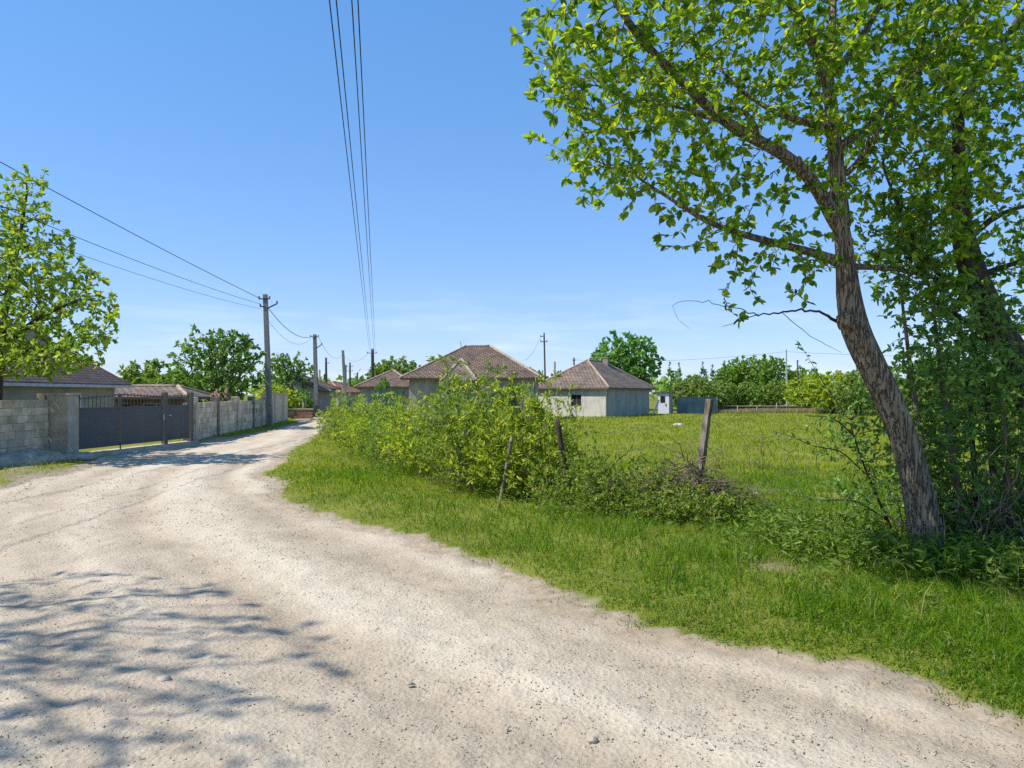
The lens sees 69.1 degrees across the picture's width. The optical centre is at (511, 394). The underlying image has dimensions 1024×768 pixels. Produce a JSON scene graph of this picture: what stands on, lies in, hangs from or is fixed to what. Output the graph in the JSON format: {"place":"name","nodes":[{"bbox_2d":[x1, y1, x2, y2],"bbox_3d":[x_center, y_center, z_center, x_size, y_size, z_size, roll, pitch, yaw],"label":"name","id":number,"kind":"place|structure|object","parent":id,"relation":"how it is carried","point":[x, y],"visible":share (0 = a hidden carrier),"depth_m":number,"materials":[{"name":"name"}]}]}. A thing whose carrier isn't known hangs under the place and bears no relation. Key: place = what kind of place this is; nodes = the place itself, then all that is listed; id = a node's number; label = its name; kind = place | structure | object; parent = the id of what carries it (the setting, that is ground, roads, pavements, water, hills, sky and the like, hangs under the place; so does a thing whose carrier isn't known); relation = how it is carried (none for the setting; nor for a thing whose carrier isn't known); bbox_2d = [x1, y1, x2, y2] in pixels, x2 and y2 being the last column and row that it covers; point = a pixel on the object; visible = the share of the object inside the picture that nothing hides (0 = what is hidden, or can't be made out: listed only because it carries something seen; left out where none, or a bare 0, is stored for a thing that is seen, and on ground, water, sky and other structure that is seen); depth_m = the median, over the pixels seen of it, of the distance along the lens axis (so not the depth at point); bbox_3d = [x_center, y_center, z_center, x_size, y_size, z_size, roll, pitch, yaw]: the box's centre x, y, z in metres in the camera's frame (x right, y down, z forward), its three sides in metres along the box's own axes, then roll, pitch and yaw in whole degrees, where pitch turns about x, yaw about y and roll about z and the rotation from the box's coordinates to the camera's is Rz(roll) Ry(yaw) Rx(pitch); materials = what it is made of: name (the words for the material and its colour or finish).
{"place":"outdoors","nodes":[
{"label":"outdoors","id":0,"kind":"place"},
{"bbox_2d":[0,417,1023,767],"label":"road","id":1,"kind":"structure","parent":0,"point":[74,635],"depth_m":4.73,"materials":[{"name":"beige gravel"}]},
{"bbox_2d":[88,441,198,455],"bbox_3d":[-11.666,1.700,23.369,0.500,0.120,5.883,0,0,7],"label":"threshold","id":2,"kind":"object","parent":1,"relation":"on","point":[119,450],"visible":0.64,"depth_m":22.98,"materials":[{"name":"concrete"}]},
{"bbox_2d":[79,392,167,449],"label":"double gate","id":3,"kind":"structure","parent":2,"relation":"on","point":[104,426],"depth_m":22.50,"materials":[{"name":"metal"}]},
{"bbox_2d":[168,392,193,440],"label":"wicket gate","id":4,"kind":"structure","parent":1,"relation":"on","point":[181,421],"depth_m":25.65,"materials":[{"name":"metal"}]},
{"bbox_2d":[0,395,1023,735],"bbox_3d":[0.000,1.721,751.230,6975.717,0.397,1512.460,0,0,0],"label":"ground","id":5,"kind":"structure","parent":0,"point":[614,621],"depth_m":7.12,"materials":[{"name":"green plant"}]},
{"bbox_2d":[0,447,66,466],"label":"mortar heap","id":6,"kind":"object","parent":5,"relation":"on","point":[35,457],"visible":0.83,"depth_m":17.55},
{"bbox_2d":[0,393,80,452],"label":"block wall","id":7,"kind":"structure","parent":5,"relation":"on","point":[47,421],"depth_m":19.50,"materials":[{"name":"concrete"}]},
{"bbox_2d":[0,164,119,399],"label":"yard tree","id":8,"kind":"object","parent":5,"relation":"on","point":[19,351],"visible":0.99,"depth_m":18.51,"materials":[{"name":"green plant"}]},
{"bbox_2d":[3,322,133,407],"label":"yard house","id":9,"kind":"structure","parent":5,"relation":"on","point":[90,381],"depth_m":26.10,"materials":[{"name":"brown paint"}]},
{"bbox_2d":[61,451,98,460],"bbox_3d":[-11.583,1.655,19.474,1.137,0.283,1.797,0,0,0],"label":"rubble pile","id":10,"kind":"object","parent":5,"relation":"on","point":[85,456],"visible":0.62,"depth_m":19.40,"materials":[{"name":"grey gravel"}]},
{"bbox_2d":[116,358,177,383],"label":"fruit tree","id":11,"kind":"object","parent":5,"relation":"on","point":[145,376],"visible":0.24,"depth_m":45.09,"materials":[{"name":"green plant"}]},
{"bbox_2d":[115,384,214,406],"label":"garden shed","id":12,"kind":"structure","parent":5,"relation":"on","point":[155,389],"depth_m":31.51,"materials":[{"name":"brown wood"}]},
{"bbox_2d":[147,368,210,399],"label":"fruit tree","id":13,"kind":"object","parent":5,"relation":"on","point":[184,382],"visible":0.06,"depth_m":41.43,"materials":[{"name":"green plant"}]},
{"bbox_2d":[166,323,266,401],"bbox_3d":[-14.799,-0.947,37.503,4.763,5.245,4.959,0,0,33],"label":"walnut tree","id":14,"kind":"object","parent":5,"relation":"on","point":[210,370],"visible":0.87,"depth_m":36.84,"materials":[{"name":"green plant"}]},
{"bbox_2d":[183,393,288,440],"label":"long block wall","id":15,"kind":"structure","parent":5,"relation":"on","point":[215,416],"depth_m":32.94,"materials":[{"name":"concrete"}]},
{"bbox_2d":[258,294,277,425],"bbox_3d":[-12.755,-1.621,38.991,1.017,7.242,0.288,0,0,0],"label":"utility pole","id":16,"kind":"object","parent":5,"relation":"on","point":[268,383],"visible":0.98,"depth_m":38.89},
{"bbox_2d":[0,162,257,297],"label":"cable","id":17,"kind":"object","parent":16,"relation":"attached to","point":[127,230],"visible":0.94,"depth_m":28.06,"materials":[{"name":"metal"}]},
{"bbox_2d":[252,383,302,409],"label":"vine bush","id":18,"kind":"object","parent":5,"relation":"on","point":[291,399],"visible":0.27,"depth_m":50.43,"materials":[{"name":"green plant"}]},
{"bbox_2d":[256,351,318,407],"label":"walnut tree","id":19,"kind":"object","parent":5,"relation":"on","point":[280,369],"visible":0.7,"depth_m":60.28,"materials":[{"name":"green plant"}]},
{"bbox_2d":[257,376,340,411],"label":"roadside house","id":20,"kind":"structure","parent":5,"relation":"on","point":[329,386],"depth_m":67.45,"materials":[{"name":"grey paint"}]},
{"bbox_2d":[288,408,313,418],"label":"brick wall","id":21,"kind":"structure","parent":5,"relation":"on","point":[300,414],"depth_m":49.40,"materials":[{"name":"brick"}]},
{"bbox_2d":[289,389,314,411],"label":"lilac bush","id":22,"kind":"object","parent":5,"relation":"on","point":[307,394],"visible":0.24,"depth_m":56.89,"materials":[{"name":"green plant"}]},
{"bbox_2d":[291,377,333,412],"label":"barn","id":23,"kind":"structure","parent":5,"relation":"on","point":[324,392],"depth_m":60.65,"materials":[{"name":"grey wood"}]},
{"bbox_2d":[310,334,321,416],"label":"utility pole","id":24,"kind":"object","parent":5,"relation":"on","point":[315,374],"visible":0.96,"depth_m":57.87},
{"bbox_2d":[312,396,353,439],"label":"hedge shrub","id":25,"kind":"object","parent":5,"relation":"on","point":[322,421],"visible":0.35,"depth_m":26.67,"materials":[{"name":"green plant"}]},
{"bbox_2d":[321,388,361,439],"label":"hedge shrub","id":26,"kind":"object","parent":5,"relation":"on","point":[328,414],"visible":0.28,"depth_m":24.32,"materials":[{"name":"green plant"}]},
{"bbox_2d":[328,381,359,406],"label":"red roof house","id":27,"kind":"structure","parent":5,"relation":"on","point":[353,392],"depth_m":98.86,"materials":[{"name":"grey paint"}]},
{"bbox_2d":[321,395,380,444],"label":"hedge shrub","id":28,"kind":"object","parent":5,"relation":"on","point":[328,421],"visible":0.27,"depth_m":22.24,"materials":[{"name":"green plant"}]},
{"bbox_2d":[328,399,384,451],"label":"hedge shrub","id":29,"kind":"object","parent":5,"relation":"on","point":[335,432],"visible":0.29,"depth_m":20.32,"materials":[{"name":"green plant"}]},
{"bbox_2d":[341,392,391,455],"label":"hedge shrub","id":30,"kind":"object","parent":5,"relation":"on","point":[366,412],"visible":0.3,"depth_m":18.93,"materials":[{"name":"green plant"}]},
{"bbox_2d":[367,349,376,377],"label":"utility pole","id":31,"kind":"object","parent":5,"relation":"on","point":[372,367],"visible":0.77,"depth_m":76.87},
{"bbox_2d":[329,0,369,350],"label":"overhead wire","id":32,"kind":"object","parent":31,"relation":"attached to","point":[344,130],"visible":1,"depth_m":12.20,"materials":[{"name":"black metal"}]},
{"bbox_2d":[336,0,370,347],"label":"overhead wire","id":33,"kind":"object","parent":31,"relation":"attached to","point":[348,128],"visible":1,"depth_m":12.13,"materials":[{"name":"black metal"}]},
{"bbox_2d":[351,0,373,344],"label":"overhead wire","id":34,"kind":"object","parent":31,"relation":"attached to","point":[359,129],"visible":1,"depth_m":12.24,"materials":[{"name":"black metal"}]},
{"bbox_2d":[357,0,374,335],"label":"overhead wire","id":35,"kind":"object","parent":31,"relation":"attached to","point":[364,127],"visible":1,"depth_m":12.10,"materials":[{"name":"black metal"}]},
{"bbox_2d":[346,399,411,461],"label":"hedge shrub","id":36,"kind":"object","parent":5,"relation":"on","point":[356,439],"visible":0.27,"depth_m":17.57,"materials":[{"name":"green plant"}]},
{"bbox_2d":[354,369,408,410],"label":"street house","id":37,"kind":"structure","parent":5,"relation":"on","point":[366,387],"depth_m":60.09,"materials":[{"name":"grey paint"}]},
{"bbox_2d":[376,389,403,413],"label":"metal fence","id":38,"kind":"object","parent":5,"relation":"on","point":[396,391],"visible":0.44,"depth_m":54.35,"materials":[{"name":"metal"}]},
{"bbox_2d":[357,398,424,463],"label":"hedge shrub","id":39,"kind":"object","parent":5,"relation":"on","point":[367,442],"visible":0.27,"depth_m":16.25,"materials":[{"name":"green plant"}]},
{"bbox_2d":[365,355,416,379],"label":"pale tree","id":40,"kind":"object","parent":5,"relation":"on","point":[390,365],"visible":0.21,"depth_m":110.39,"materials":[{"name":"green plant"}]},
{"bbox_2d":[369,388,432,470],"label":"hedge shrub","id":41,"kind":"object","parent":5,"relation":"on","point":[378,428],"visible":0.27,"depth_m":15.23,"materials":[{"name":"green plant"}]},
{"bbox_2d":[378,388,469,475],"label":"hedge shrub","id":42,"kind":"object","parent":5,"relation":"on","point":[387,436],"visible":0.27,"depth_m":14.21,"materials":[{"name":"green plant"}]},
{"bbox_2d":[393,373,491,476],"bbox_3d":[-1.189,0.625,13.632,1.950,1.989,2.072,0,0,29],"label":"hedge shrub","id":43,"kind":"object","parent":5,"relation":"on","point":[410,439],"visible":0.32,"depth_m":13.30,"materials":[{"name":"green plant"}]},
{"bbox_2d":[411,354,508,488],"bbox_3d":[-0.811,0.479,12.473,1.704,2.290,1.748,0,0,-14],"label":"hedge shrub","id":44,"kind":"object","parent":5,"relation":"on","point":[436,421],"visible":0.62,"depth_m":12.30,"materials":[{"name":"green plant"}]},
{"bbox_2d":[429,373,502,473],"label":"hedge shrub","id":45,"kind":"object","parent":5,"relation":"on","point":[456,376],"visible":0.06,"depth_m":14.43,"materials":[{"name":"green plant"}]},
{"bbox_2d":[399,342,544,419],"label":"farmhouse","id":46,"kind":"object","parent":5,"relation":"on","point":[424,379],"visible":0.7,"depth_m":46.34,"materials":[{"name":"brown paint"}]},
{"bbox_2d":[417,445,537,493],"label":"bush","id":47,"kind":"object","parent":5,"relation":"on","point":[461,479],"visible":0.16,"depth_m":12.22,"materials":[{"name":"green plant"}]},
{"bbox_2d":[429,379,543,493],"bbox_3d":[-0.314,0.665,11.924,1.942,1.913,1.893,0,0,38],"label":"hedge shrub","id":48,"kind":"object","parent":5,"relation":"on","point":[498,451],"visible":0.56,"depth_m":11.62,"materials":[{"name":"green plant"}]},
{"bbox_2d":[9,413,986,470],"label":"dry grass","id":49,"kind":"structure","parent":5,"relation":"on","point":[624,439],"depth_m":25.10,"materials":[{"name":"plant"}]},
{"bbox_2d":[499,436,512,500],"bbox_3d":[-0.104,1.196,11.150,0.270,1.158,0.060,0,0,25],"label":"fence post","id":50,"kind":"object","parent":5,"relation":"on","point":[506,463],"visible":0.69,"depth_m":11.12,"materials":[{"name":"grey wood"}]},
{"bbox_2d":[0,408,1022,490],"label":"grass","id":51,"kind":"structure","parent":5,"relation":"on","point":[645,433],"depth_m":23.58,"materials":[{"name":"green plant"}]},
{"bbox_2d":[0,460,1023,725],"bbox_3d":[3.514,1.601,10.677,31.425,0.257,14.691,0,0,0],"label":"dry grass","id":52,"kind":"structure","parent":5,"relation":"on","point":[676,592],"depth_m":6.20,"materials":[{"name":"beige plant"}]},
{"bbox_2d":[461,383,578,497],"bbox_3d":[0.149,0.714,11.631,1.906,1.830,1.858,0,0,25],"label":"hedge shrub","id":53,"kind":"object","parent":5,"relation":"on","point":[498,476],"visible":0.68,"depth_m":11.30,"materials":[{"name":"green plant"}]},
{"bbox_2d":[485,388,575,484],"bbox_3d":[0.225,0.755,12.933,1.807,1.732,1.853,0,0,34],"label":"hedge shrub","id":54,"kind":"object","parent":5,"relation":"on","point":[553,417],"visible":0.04,"depth_m":12.69,"materials":[{"name":"green plant"}]},
{"bbox_2d":[120,374,958,400],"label":"woods","id":55,"kind":"object","parent":5,"relation":"on","point":[660,386],"visible":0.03,"depth_m":209.63,"materials":[{"name":"green plant"}]},
{"bbox_2d":[501,374,599,491],"bbox_3d":[0.579,0.656,11.293,1.540,1.938,1.496,0,0,-4],"label":"hedge shrub","id":56,"kind":"object","parent":5,"relation":"on","point":[554,452],"visible":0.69,"depth_m":11.12,"materials":[{"name":"green plant"}]},
{"bbox_2d":[477,372,633,494],"bbox_3d":[0.573,0.732,11.499,2.522,2.184,0.919,0,0,18],"label":"dark stemmed shrub","id":57,"kind":"object","parent":5,"relation":"on","point":[517,387],"visible":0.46,"depth_m":11.48,"materials":[{"name":"green plant"}]},
{"bbox_2d":[297,443,820,539],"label":"weeds","id":58,"kind":"object","parent":5,"relation":"on","point":[755,501],"visible":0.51,"depth_m":9.63,"materials":[{"name":"green plant"}]},
{"bbox_2d":[554,419,569,503],"bbox_3d":[0.737,1.060,10.799,0.252,1.414,0.087,0,0,0],"label":"fence post","id":59,"kind":"object","parent":5,"relation":"on","point":[559,435],"visible":0.59,"depth_m":10.77,"materials":[{"name":"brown wood"}]},
{"bbox_2d":[526,448,628,510],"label":"bramble","id":60,"kind":"object","parent":5,"relation":"on","point":[558,481],"visible":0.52,"depth_m":10.48,"materials":[{"name":"green plant"}]},
{"bbox_2d":[538,357,655,416],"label":"cottage","id":61,"kind":"structure","parent":5,"relation":"on","point":[605,387],"depth_m":54.71,"materials":[{"name":"white paint"}]},
{"bbox_2d":[566,452,682,515],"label":"bramble","id":62,"kind":"object","parent":5,"relation":"on","point":[617,474],"visible":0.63,"depth_m":9.82,"materials":[{"name":"green plant"}]},
{"bbox_2d":[562,463,689,511],"bbox_3d":[1.622,1.313,10.579,2.697,0.746,2.062,0,0,0],"label":"brush heap","id":63,"kind":"object","parent":5,"relation":"on","point":[614,488],"visible":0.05,"depth_m":10.31,"materials":[{"name":"brown wood"}]},
{"bbox_2d":[589,330,664,390],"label":"round tree","id":64,"kind":"object","parent":5,"relation":"on","point":[623,358],"visible":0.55,"depth_m":74.51,"materials":[{"name":"green plant"}]},
{"bbox_2d":[656,392,674,413],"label":"outhouse","id":65,"kind":"structure","parent":5,"relation":"on","point":[665,405],"depth_m":60.38,"materials":[{"name":"grey wood"}]},
{"bbox_2d":[658,393,668,413],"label":"door","id":66,"kind":"structure","parent":65,"relation":"in","point":[663,406],"depth_m":60.34,"materials":[{"name":"white metal"}]},
{"bbox_2d":[624,482,748,528],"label":"bramble","id":67,"kind":"object","parent":5,"relation":"on","point":[697,492],"visible":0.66,"depth_m":9.16,"materials":[{"name":"green plant"}]},
{"bbox_2d":[667,374,719,407],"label":"pale tree","id":68,"kind":"object","parent":5,"relation":"on","point":[687,385],"visible":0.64,"depth_m":65.25,"materials":[{"name":"green plant"}]},
{"bbox_2d":[605,421,786,521],"bbox_3d":[2.434,1.022,9.839,2.641,1.331,2.077,0,0,9],"label":"brush heap","id":69,"kind":"object","parent":5,"relation":"on","point":[689,467],"visible":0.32,"depth_m":9.76,"materials":[{"name":"brown wood"}]},
{"bbox_2d":[677,397,717,413],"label":"tarp fence","id":70,"kind":"object","parent":5,"relation":"on","point":[690,405],"visible":0.71,"depth_m":61.21,"materials":[{"name":"blue fabric"}]},
{"bbox_2d":[693,399,713,492],"bbox_3d":[2.530,0.935,9.976,0.335,1.753,0.131,0,0,17],"label":"fence post","id":71,"kind":"object","parent":5,"relation":"on","point":[704,438],"visible":0.54,"depth_m":9.94,"materials":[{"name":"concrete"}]},
{"bbox_2d":[691,380,731,408],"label":"pale tree","id":72,"kind":"object","parent":5,"relation":"on","point":[724,395],"visible":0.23,"depth_m":67.16,"materials":[{"name":"green plant"}]},
{"bbox_2d":[713,379,743,405],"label":"bush","id":73,"kind":"object","parent":5,"relation":"on","point":[732,390],"visible":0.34,"depth_m":77.08,"materials":[{"name":"green plant"}]},
{"bbox_2d":[560,413,899,504],"bbox_3d":[2.751,0.786,9.790,1.166,1.108,5.276,0,0,-35],"label":"wire fence","id":74,"kind":"object","parent":5,"relation":"on","point":[815,440],"visible":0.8,"depth_m":8.96,"materials":[{"name":"grey metal"}]},
{"bbox_2d":[713,354,768,398],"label":"light tree","id":75,"kind":"object","parent":5,"relation":"on","point":[736,376],"visible":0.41,"depth_m":90.64,"materials":[{"name":"green plant"}]},
{"bbox_2d":[728,381,763,405],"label":"bush","id":76,"kind":"object","parent":5,"relation":"on","point":[750,391],"visible":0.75,"depth_m":77.13,"materials":[{"name":"green plant"}]},
{"bbox_2d":[718,406,811,409],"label":"fence","id":77,"kind":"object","parent":5,"relation":"on","point":[748,407],"depth_m":69.00,"materials":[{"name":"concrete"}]},
{"bbox_2d":[509,0,1023,562],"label":"tree","id":78,"kind":"object","parent":5,"relation":"on","point":[671,76],"visible":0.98,"depth_m":6.55,"materials":[{"name":"green plant"}]},
{"bbox_2d":[744,354,795,396],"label":"light tree","id":79,"kind":"object","parent":5,"relation":"on","point":[769,369],"visible":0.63,"depth_m":87.15,"materials":[{"name":"green plant"}]},
{"bbox_2d":[755,379,792,405],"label":"bush","id":80,"kind":"object","parent":5,"relation":"on","point":[768,399],"visible":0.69,"depth_m":79.29,"materials":[{"name":"green plant"}]},
{"bbox_2d":[781,372,823,408],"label":"bush","id":81,"kind":"object","parent":5,"relation":"on","point":[794,389],"visible":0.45,"depth_m":69.75,"materials":[{"name":"green plant"}]},
{"bbox_2d":[785,365,822,395],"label":"light tree","id":82,"kind":"object","parent":5,"relation":"on","point":[804,371],"visible":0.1,"depth_m":104.30,"materials":[{"name":"green plant"}]},
{"bbox_2d":[800,370,858,413],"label":"bush","id":83,"kind":"object","parent":5,"relation":"on","point":[825,397],"visible":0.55,"depth_m":61.68,"materials":[{"name":"green plant"}]},
{"bbox_2d":[784,506,887,539],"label":"bramble","id":84,"kind":"object","parent":5,"relation":"on","point":[842,514],"visible":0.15,"depth_m":8.11,"materials":[{"name":"green plant"}]},
{"bbox_2d":[774,341,912,539],"bbox_3d":[3.377,0.534,7.503,1.652,2.168,0.754,0,0,-25],"label":"thorn shrub","id":85,"kind":"object","parent":5,"relation":"on","point":[860,459],"visible":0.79,"depth_m":7.56,"materials":[{"name":"green plant"}]},
{"bbox_2d":[827,370,875,414],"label":"bush","id":86,"kind":"object","parent":5,"relation":"on","point":[850,380],"visible":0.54,"depth_m":57.56,"materials":[{"name":"green plant"}]},
{"bbox_2d":[700,501,1023,601],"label":"weeds","id":87,"kind":"object","parent":5,"relation":"on","point":[819,534],"visible":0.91,"depth_m":6.92,"materials":[{"name":"green plant"}]},
{"bbox_2d":[898,375,941,411],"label":"bush","id":88,"kind":"object","parent":5,"relation":"on","point":[906,392],"visible":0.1,"depth_m":54.33,"materials":[{"name":"green plant"}]},
{"bbox_2d":[863,196,979,542],"bbox_3d":[4.147,-0.134,7.523,1.122,3.748,0.806,0,0,0],"label":"sapling","id":89,"kind":"object","parent":5,"relation":"on","point":[902,298],"visible":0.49,"depth_m":7.44,"materials":[{"name":"green plant"}]},
{"bbox_2d":[841,0,1023,424],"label":"leaning tree","id":90,"kind":"object","parent":5,"relation":"on","point":[1016,98],"visible":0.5,"depth_m":7.68,"materials":[{"name":"green plant"}]},
{"bbox_2d":[884,335,987,517],"bbox_3d":[4.752,0.510,8.289,1.086,2.510,0.823,0,0,23],"label":"sapling","id":91,"kind":"object","parent":5,"relation":"on","point":[951,404],"visible":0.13,"depth_m":8.26,"materials":[{"name":"green plant"}]},
{"bbox_2d":[857,422,1023,548],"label":"dry vines","id":92,"kind":"object","parent":5,"relation":"on","point":[1005,520],"visible":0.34,"depth_m":7.19,"materials":[{"name":"brown plant"}]},
{"bbox_2d":[867,396,1023,555],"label":"dry vines","id":93,"kind":"object","parent":5,"relation":"on","point":[981,531],"visible":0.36,"depth_m":7.09,"materials":[{"name":"brown plant"}]},
{"bbox_2d":[885,202,1012,545],"bbox_3d":[4.244,-0.089,7.293,1.111,3.623,0.809,0,0,0],"label":"sapling","id":94,"kind":"object","parent":5,"relation":"on","point":[953,456],"visible":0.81,"depth_m":7.23,"materials":[{"name":"green plant"}]},
{"bbox_2d":[924,276,1023,533],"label":"sapling","id":95,"kind":"object","parent":5,"relation":"on","point":[985,281],"visible":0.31,"depth_m":7.69,"materials":[{"name":"green plant"}]},
{"bbox_2d":[935,292,1023,545],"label":"sapling","id":96,"kind":"object","parent":5,"relation":"on","point":[990,375],"visible":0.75,"depth_m":7.27,"materials":[{"name":"green plant"}]},
{"bbox_2d":[946,299,1023,518],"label":"sapling","id":97,"kind":"object","parent":5,"relation":"on","point":[993,470],"visible":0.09,"depth_m":8.19,"materials":[{"name":"green plant"}]},
{"bbox_2d":[977,350,1023,544],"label":"sapling","id":98,"kind":"object","parent":5,"relation":"on","point":[998,465],"visible":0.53,"depth_m":7.22,"materials":[{"name":"green plant"}]},
{"bbox_2d":[0,0,1023,394],"label":"sky","id":99,"kind":"structure","parent":0,"point":[211,132],"materials":[{"name":"blue"}]},
{"bbox_2d":[291,457,1023,676],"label":"grass","id":100,"kind":"structure","parent":0,"point":[671,555],"depth_m":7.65,"materials":[{"name":"green plant"}]},
{"bbox_2d":[308,452,1023,636],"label":"dry grass","id":101,"kind":"structure","parent":0,"point":[764,544],"depth_m":7.11,"materials":[{"name":"plant"}]},
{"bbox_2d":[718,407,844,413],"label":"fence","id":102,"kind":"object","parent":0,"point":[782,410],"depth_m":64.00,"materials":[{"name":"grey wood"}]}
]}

